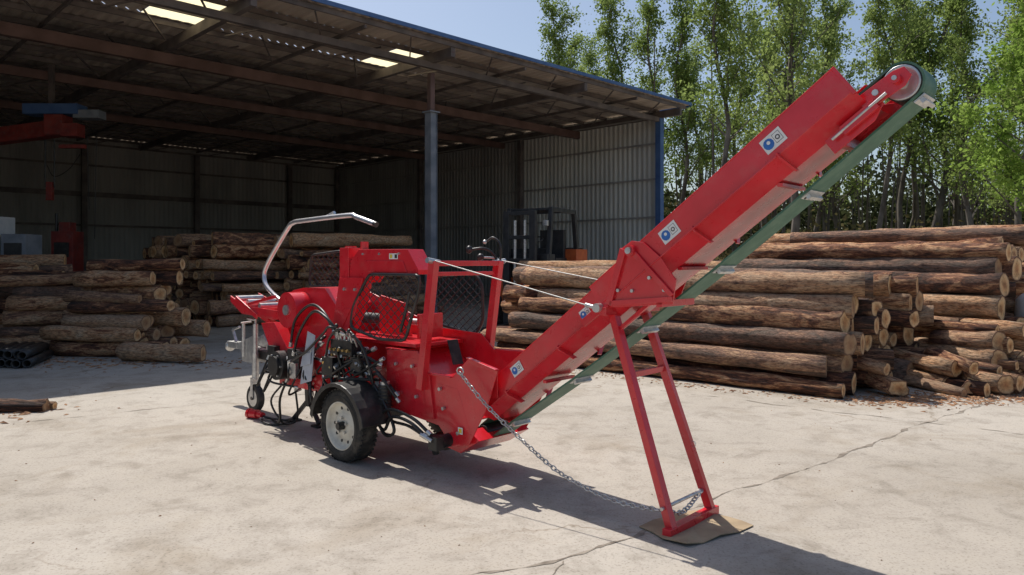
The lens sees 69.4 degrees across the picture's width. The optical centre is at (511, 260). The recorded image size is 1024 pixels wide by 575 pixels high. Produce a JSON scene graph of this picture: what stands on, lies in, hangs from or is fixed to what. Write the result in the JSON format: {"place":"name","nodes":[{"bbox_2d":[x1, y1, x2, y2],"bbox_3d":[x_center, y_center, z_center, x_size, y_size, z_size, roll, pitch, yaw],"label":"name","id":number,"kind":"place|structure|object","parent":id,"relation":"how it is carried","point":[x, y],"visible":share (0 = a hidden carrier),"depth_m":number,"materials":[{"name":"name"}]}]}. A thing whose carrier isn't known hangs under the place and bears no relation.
{"place":"outdoors","nodes":[
{"label":"outdoors","id":0,"kind":"place"},
{"bbox_2d":[0,293,1023,574],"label":"concrete yard","id":1,"kind":"structure","parent":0,"point":[222,499],"depth_m":5.28,"materials":[{"name":"grey concrete"}]},
{"bbox_2d":[0,216,41,254],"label":"machine cabinet","id":2,"kind":"object","parent":1,"relation":"on","point":[12,242],"visible":0.33,"depth_m":16.68,"materials":[{"name":"grey metal"}]},
{"bbox_2d":[0,341,53,368],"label":"steel pipe bundle","id":3,"kind":"object","parent":1,"relation":"on","point":[25,354],"visible":1,"depth_m":11.24,"materials":[{"name":"black metal"}]},
{"bbox_2d":[0,398,57,411],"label":"wood offcuts","id":4,"kind":"object","parent":1,"relation":"on","point":[15,405],"visible":0.98,"depth_m":7.79,"materials":[{"name":"brown wood"}]},
{"bbox_2d":[51,213,83,270],"bbox_3d":[-12.220,0.150,20.277,0.640,2.900,0.545,0,0,0],"label":"red shop press","id":5,"kind":"object","parent":1,"relation":"on","point":[67,238],"visible":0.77,"depth_m":20.07,"materials":[{"name":"paint"}]},
{"bbox_2d":[0,254,210,356],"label":"log pile","id":6,"kind":"object","parent":1,"relation":"on","point":[96,308],"visible":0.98,"depth_m":12.74,"materials":[{"name":"brown wood"}]},
{"bbox_2d":[115,341,206,361],"bbox_3d":[-5.501,1.452,11.633,1.484,0.329,0.328,0,0,13],"label":"log","id":7,"kind":"object","parent":1,"relation":"on","point":[130,351],"visible":0.99,"depth_m":11.54,"materials":[{"name":"brown wood"}]},
{"bbox_2d":[142,231,444,327],"bbox_3d":[-6.382,0.446,21.037,6.110,2.396,7.111,0,0,-45],"label":"log pile","id":8,"kind":"object","parent":1,"relation":"on","point":[220,269],"visible":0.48,"depth_m":18.85,"materials":[{"name":"brown wood"}]},
{"bbox_2d":[0,0,691,312],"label":"open front shed","id":9,"kind":"structure","parent":1,"relation":"on","point":[447,147],"depth_m":28.45,"materials":[{"name":"metal"}]},
{"bbox_2d":[0,64,105,238],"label":"overhead crane","id":10,"kind":"object","parent":9,"relation":"attached to","point":[57,122],"visible":1,"depth_m":20.19,"materials":[{"name":"red paint"}]},
{"bbox_2d":[0,356,1023,560],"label":"bark debris","id":11,"kind":"object","parent":1,"relation":"on","point":[923,399],"visible":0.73,"depth_m":8.58,"materials":[{"name":"brown wood"}]},
{"bbox_2d":[8,390,1016,574],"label":"ground cracks","id":12,"kind":"object","parent":1,"relation":"on","point":[641,533],"visible":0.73,"depth_m":5.11,"materials":[{"name":"grey concrete"}]},
{"bbox_2d":[476,207,586,330],"bbox_3d":[0.452,0.166,17.736,1.662,2.868,3.752,0,0,30],"label":"forklift","id":13,"kind":"object","parent":1,"relation":"on","point":[552,245],"visible":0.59,"depth_m":17.42,"materials":[{"name":"orange paint"}]},
{"bbox_2d":[225,61,936,536],"bbox_3d":[-0.603,0.320,6.034,7.190,2.574,1.362,0,0,43],"label":"firewood processor","id":14,"kind":"object","parent":1,"relation":"on","point":[355,357],"visible":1,"depth_m":5.19,"materials":[{"name":"red paint"}]},
{"bbox_2d":[639,509,753,543],"bbox_3d":[1.094,1.582,4.426,0.616,0.022,0.416,0,0,-33],"label":"cardboard sheet","id":15,"kind":"object","parent":1,"relation":"on","point":[711,527],"visible":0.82,"depth_m":4.38,"materials":[{"name":"brown cardboard"}]},
{"bbox_2d":[481,260,933,398],"bbox_3d":[2.602,0.814,12.489,8.013,1.676,4.670,0,0,40],"label":"log pile","id":16,"kind":"object","parent":1,"relation":"on","point":[808,332],"visible":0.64,"depth_m":9.63,"materials":[{"name":"brown wood"}]},
{"bbox_2d":[735,224,1023,346],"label":"log pile","id":17,"kind":"object","parent":1,"relation":"on","point":[973,271],"visible":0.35,"depth_m":10.89,"materials":[{"name":"brown wood"}]},
{"bbox_2d":[857,316,1023,396],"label":"short log pile","id":18,"kind":"object","parent":1,"relation":"on","point":[963,356],"visible":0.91,"depth_m":9.18,"materials":[{"name":"brown wood"}]},
{"bbox_2d":[1014,293,1023,316],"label":"plastic tank","id":19,"kind":"object","parent":1,"relation":"on","point":[1019,307],"visible":0.23,"depth_m":10.38,"materials":[{"name":"white plastic"}]},
{"bbox_2d":[91,0,1023,258],"label":"sky","id":20,"kind":"structure","parent":0,"point":[509,25],"materials":[{"name":"blue"}]},
{"label":"ground","id":21,"kind":"structure","parent":0,"visible":0},
{"bbox_2d":[535,0,588,71],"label":"poplar tree","id":22,"kind":"object","parent":21,"relation":"on","point":[551,11],"visible":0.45,"depth_m":59.62,"materials":[{"name":"green plant"}]},
{"bbox_2d":[549,32,587,69],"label":"poplar tree","id":23,"kind":"object","parent":21,"relation":"on","point":[577,43],"visible":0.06,"depth_m":62.27,"materials":[{"name":"green plant"}]},
{"bbox_2d":[577,32,606,77],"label":"poplar tree","id":24,"kind":"object","parent":21,"relation":"on","point":[586,59],"visible":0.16,"depth_m":71.50,"materials":[{"name":"green plant"}]},
{"bbox_2d":[583,0,670,88],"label":"poplar tree","id":25,"kind":"object","parent":21,"relation":"on","point":[613,69],"visible":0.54,"depth_m":59.62,"materials":[{"name":"green plant"}]},
{"bbox_2d":[620,0,689,192],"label":"poplar tree","id":26,"kind":"object","parent":21,"relation":"on","point":[650,13],"visible":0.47,"depth_m":49.53,"materials":[{"name":"green plant"}]},
{"bbox_2d":[661,0,723,203],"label":"poplar tree","id":27,"kind":"object","parent":21,"relation":"on","point":[684,34],"visible":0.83,"depth_m":46.46,"materials":[{"name":"green plant"}]},
{"bbox_2d":[665,37,741,192],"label":"poplar tree","id":28,"kind":"object","parent":21,"relation":"on","point":[697,65],"visible":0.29,"depth_m":55.18,"materials":[{"name":"green plant"}]},
{"bbox_2d":[673,0,770,260],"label":"poplar tree","id":29,"kind":"object","parent":21,"relation":"on","point":[716,38],"visible":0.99,"depth_m":35.58,"materials":[{"name":"green plant"}]},
{"bbox_2d":[679,0,769,251],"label":"poplar tree","id":30,"kind":"object","parent":21,"relation":"on","point":[733,151],"visible":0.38,"depth_m":45.73,"materials":[{"name":"green plant"}]},
{"bbox_2d":[727,10,806,227],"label":"poplar tree","id":31,"kind":"object","parent":21,"relation":"on","point":[764,122],"visible":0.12,"depth_m":54.35,"materials":[{"name":"green plant"}]},
{"bbox_2d":[710,0,869,231],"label":"poplar tree","id":32,"kind":"object","parent":21,"relation":"on","point":[789,9],"visible":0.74,"depth_m":35.82,"materials":[{"name":"green plant"}]},
{"bbox_2d":[740,0,844,223],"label":"poplar tree","id":33,"kind":"object","parent":21,"relation":"on","point":[769,59],"visible":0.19,"depth_m":44.03,"materials":[{"name":"green plant"}]},
{"bbox_2d":[792,0,854,231],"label":"poplar tree","id":34,"kind":"object","parent":21,"relation":"on","point":[827,47],"visible":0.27,"depth_m":47.10,"materials":[{"name":"green plant"}]},
{"bbox_2d":[654,36,1019,260],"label":"distant tree trunks","id":35,"kind":"object","parent":21,"relation":"on","point":[961,214],"visible":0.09,"depth_m":56.68,"materials":[{"name":"brown plant"}]},
{"bbox_2d":[798,0,880,230],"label":"poplar tree","id":36,"kind":"object","parent":21,"relation":"on","point":[854,185],"visible":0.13,"depth_m":51.49,"materials":[{"name":"green plant"}]},
{"bbox_2d":[664,120,1023,258],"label":"distant foliage","id":37,"kind":"object","parent":21,"relation":"on","point":[875,202],"visible":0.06,"depth_m":77.48,"materials":[{"name":"green plant"}]},
{"bbox_2d":[665,197,1023,260],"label":"undergrowth","id":38,"kind":"object","parent":21,"relation":"on","point":[845,218],"visible":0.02,"depth_m":42.15,"materials":[{"name":"green plant"}]},
{"bbox_2d":[844,0,944,228],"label":"poplar tree","id":39,"kind":"object","parent":21,"relation":"on","point":[900,223],"visible":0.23,"depth_m":45.60,"materials":[{"name":"green plant"}]},
{"bbox_2d":[848,0,951,228],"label":"poplar tree","id":40,"kind":"object","parent":21,"relation":"on","point":[882,56],"visible":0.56,"depth_m":38.39,"materials":[{"name":"green plant"}]},
{"bbox_2d":[874,3,956,228],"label":"poplar tree","id":41,"kind":"object","parent":21,"relation":"on","point":[914,208],"visible":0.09,"depth_m":53.11,"materials":[{"name":"green plant"}]},
{"bbox_2d":[883,0,1003,226],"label":"poplar tree","id":42,"kind":"object","parent":21,"relation":"on","point":[943,193],"visible":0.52,"depth_m":44.51,"materials":[{"name":"green plant"}]},
{"bbox_2d":[917,8,1019,225],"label":"poplar tree","id":43,"kind":"object","parent":21,"relation":"on","point":[951,94],"visible":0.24,"depth_m":54.17,"materials":[{"name":"green plant"}]},
{"bbox_2d":[917,0,1023,223],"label":"broadleaf tree","id":44,"kind":"object","parent":21,"relation":"on","point":[1012,178],"visible":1,"depth_m":23.41,"materials":[{"name":"green plant"}]},
{"bbox_2d":[931,0,1012,224],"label":"poplar tree","id":45,"kind":"object","parent":21,"relation":"on","point":[957,8],"visible":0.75,"depth_m":37.13,"materials":[{"name":"green plant"}]},
{"bbox_2d":[954,0,1023,224],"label":"poplar tree","id":46,"kind":"object","parent":21,"relation":"on","point":[1012,107],"visible":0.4,"depth_m":39.13,"materials":[{"name":"green plant"}]},
{"bbox_2d":[957,1,1023,221],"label":"poplar tree","id":47,"kind":"object","parent":21,"relation":"on","point":[995,173],"visible":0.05,"depth_m":44.50,"materials":[{"name":"green plant"}]},
{"bbox_2d":[984,55,1023,224],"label":"poplar tree","id":48,"kind":"object","parent":21,"relation":"on","point":[1008,210],"visible":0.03,"depth_m":56.32,"materials":[{"name":"green plant"}]},
{"bbox_2d":[998,55,1023,149],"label":"poplar tree","id":49,"kind":"object","parent":21,"relation":"on","point":[1021,147],"visible":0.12,"depth_m":39.61,"materials":[{"name":"green plant"}]},
{"bbox_2d":[1010,39,1023,90],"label":"broadleaf tree","id":50,"kind":"object","parent":21,"relation":"on","point":[1020,82],"visible":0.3,"depth_m":28.20,"materials":[{"name":"green plant"}]}
]}

